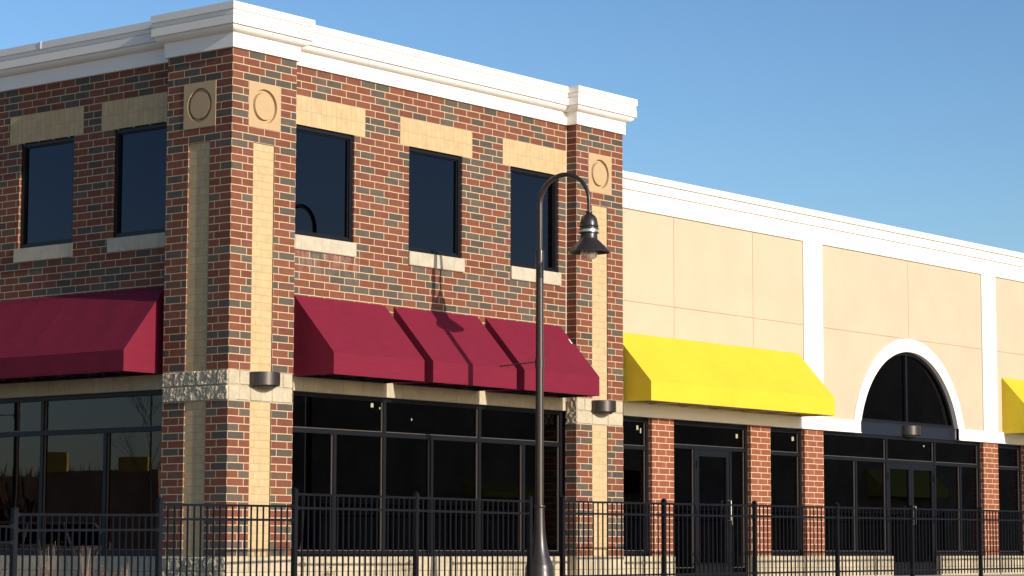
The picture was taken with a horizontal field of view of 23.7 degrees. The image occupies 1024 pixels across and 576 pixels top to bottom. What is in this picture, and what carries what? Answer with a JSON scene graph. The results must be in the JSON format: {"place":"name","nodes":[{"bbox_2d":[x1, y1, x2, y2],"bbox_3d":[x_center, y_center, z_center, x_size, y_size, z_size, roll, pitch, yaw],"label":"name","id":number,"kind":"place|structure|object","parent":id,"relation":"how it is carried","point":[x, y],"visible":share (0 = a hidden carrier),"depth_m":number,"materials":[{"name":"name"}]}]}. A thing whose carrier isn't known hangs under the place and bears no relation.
{"place":"outdoors","nodes":[
{"label":"outdoors","id":0,"kind":"place"},
{"bbox_2d":[32,542,66,575],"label":"dry grass clump","id":1,"kind":"object","parent":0,"point":[53,567],"visible":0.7,"depth_m":31.58,"materials":[{"name":"plant"}]},
{"bbox_2d":[66,547,103,575],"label":"dry grass clump","id":2,"kind":"object","parent":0,"point":[82,567],"visible":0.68,"depth_m":31.28,"materials":[{"name":"plant"}]},
{"bbox_2d":[110,564,136,575],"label":"dry grass clump","id":3,"kind":"object","parent":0,"point":[121,571],"visible":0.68,"depth_m":31.28,"materials":[{"name":"plant"}]},
{"bbox_2d":[317,564,340,575],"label":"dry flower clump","id":4,"kind":"object","parent":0,"point":[327,571],"visible":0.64,"depth_m":32.66,"materials":[{"name":"beige plant"}]},
{"bbox_2d":[399,560,412,575],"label":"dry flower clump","id":5,"kind":"object","parent":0,"point":[406,565],"visible":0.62,"depth_m":33.89,"materials":[{"name":"beige plant"}]},
{"bbox_2d":[0,0,1023,252],"label":"sky","id":6,"kind":"structure","parent":0,"point":[906,114],"materials":[{"name":"blue"}]},
{"bbox_2d":[898,574,1023,575],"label":"pavement","id":7,"kind":"structure","parent":0,"point":[972,575],"depth_m":46.31,"materials":[{"name":"concrete"}]},
{"bbox_2d":[0,488,532,575],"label":"fence","id":8,"kind":"object","parent":7,"relation":"on","point":[15,530],"visible":1,"depth_m":29.52,"materials":[{"name":"black metal"}]},
{"bbox_2d":[499,172,610,575],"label":"street lamp","id":9,"kind":"object","parent":7,"relation":"on","point":[588,245],"visible":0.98,"depth_m":33.83,"materials":[{"name":"brown metal"}]},
{"bbox_2d":[559,496,1023,575],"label":"fence","id":10,"kind":"object","parent":7,"relation":"on","point":[754,505],"visible":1,"depth_m":38.59,"materials":[{"name":"black metal"}]},
{"label":"ground","id":11,"kind":"structure","parent":0,"visible":0},
{"bbox_2d":[0,0,637,575],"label":"brick building","id":12,"kind":"structure","parent":11,"relation":"on","point":[204,210],"depth_m":34.27,"materials":[{"name":"red brick"}]},
{"bbox_2d":[10,106,83,262],"bbox_3d":[-6.619,-1.451,34.850,1.580,2.134,0.160,-5,-8,38],"label":"window","id":13,"kind":"structure","parent":12,"relation":"in","point":[47,166],"depth_m":34.87,"materials":[{"name":"black glass"}]},
{"bbox_2d":[102,92,167,252],"bbox_3d":[-5.108,-1.576,33.646,1.533,2.134,0.160,-5,-8,38],"label":"window","id":14,"kind":"structure","parent":12,"relation":"in","point":[140,151],"depth_m":33.68,"materials":[{"name":"black glass"}]},
{"bbox_2d":[250,371,279,388],"bbox_3d":[-3.210,1.218,32.289,0.232,0.209,0.464,-5,-8,38],"label":"wall lamp","id":15,"kind":"object","parent":12,"relation":"attached to","point":[264,379],"visible":1,"depth_m":32.16,"materials":[{"name":"grey metal"}]},
{"bbox_2d":[295,95,364,256],"bbox_3d":[-2.621,-1.539,33.932,0.160,2.134,1.614,-5,-8,38],"label":"window","id":16,"kind":"structure","parent":12,"relation":"in","point":[323,183],"depth_m":33.97,"materials":[{"name":"black glass"}]},
{"bbox_2d":[400,116,471,271],"bbox_3d":[-1.140,-1.339,35.771,0.160,2.134,1.625,-5,-8,38],"label":"window","id":17,"kind":"structure","parent":12,"relation":"in","point":[434,177],"depth_m":35.80,"materials":[{"name":"black glass"}]},
{"bbox_2d":[503,138,565,285],"bbox_3d":[0.315,-1.143,37.576,0.160,2.134,1.580,-5,-8,38],"label":"window","id":18,"kind":"structure","parent":12,"relation":"in","point":[526,185],"depth_m":37.58,"materials":[{"name":"black glass"}]},
{"bbox_2d":[592,400,615,414],"bbox_3d":[1.484,1.861,38.113,0.232,0.209,0.464,-5,-8,38],"label":"wall lamp","id":19,"kind":"object","parent":12,"relation":"attached to","point":[606,407],"visible":1,"depth_m":37.99,"materials":[{"name":"grey metal"}]},
{"bbox_2d":[623,171,1023,575],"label":"stucco building","id":20,"kind":"structure","parent":11,"relation":"on","point":[775,353],"depth_m":43.48,"materials":[{"name":"paint"}]},
{"bbox_2d":[696,449,731,575],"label":"door","id":21,"kind":"structure","parent":20,"relation":"in","point":[712,466],"depth_m":41.09,"materials":[{"name":"black glass"}]},
{"bbox_2d":[888,463,911,575],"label":"door","id":22,"kind":"structure","parent":20,"relation":"in","point":[899,474],"depth_m":45.94,"materials":[{"name":"black glass"}]},
{"bbox_2d":[861,352,953,428],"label":"arched window","id":23,"kind":"structure","parent":20,"relation":"in","point":[905,390],"depth_m":46.41,"materials":[{"name":"black glass"}]},
{"bbox_2d":[902,425,920,436],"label":"wall lamp","id":24,"kind":"object","parent":20,"relation":"attached to","point":[910,431],"visible":1,"depth_m":46.08,"materials":[{"name":"grey metal"}]},
{"bbox_2d":[911,464,935,574],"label":"door","id":25,"kind":"structure","parent":20,"relation":"in","point":[922,476],"depth_m":46.65,"materials":[{"name":"black glass"}]}
]}

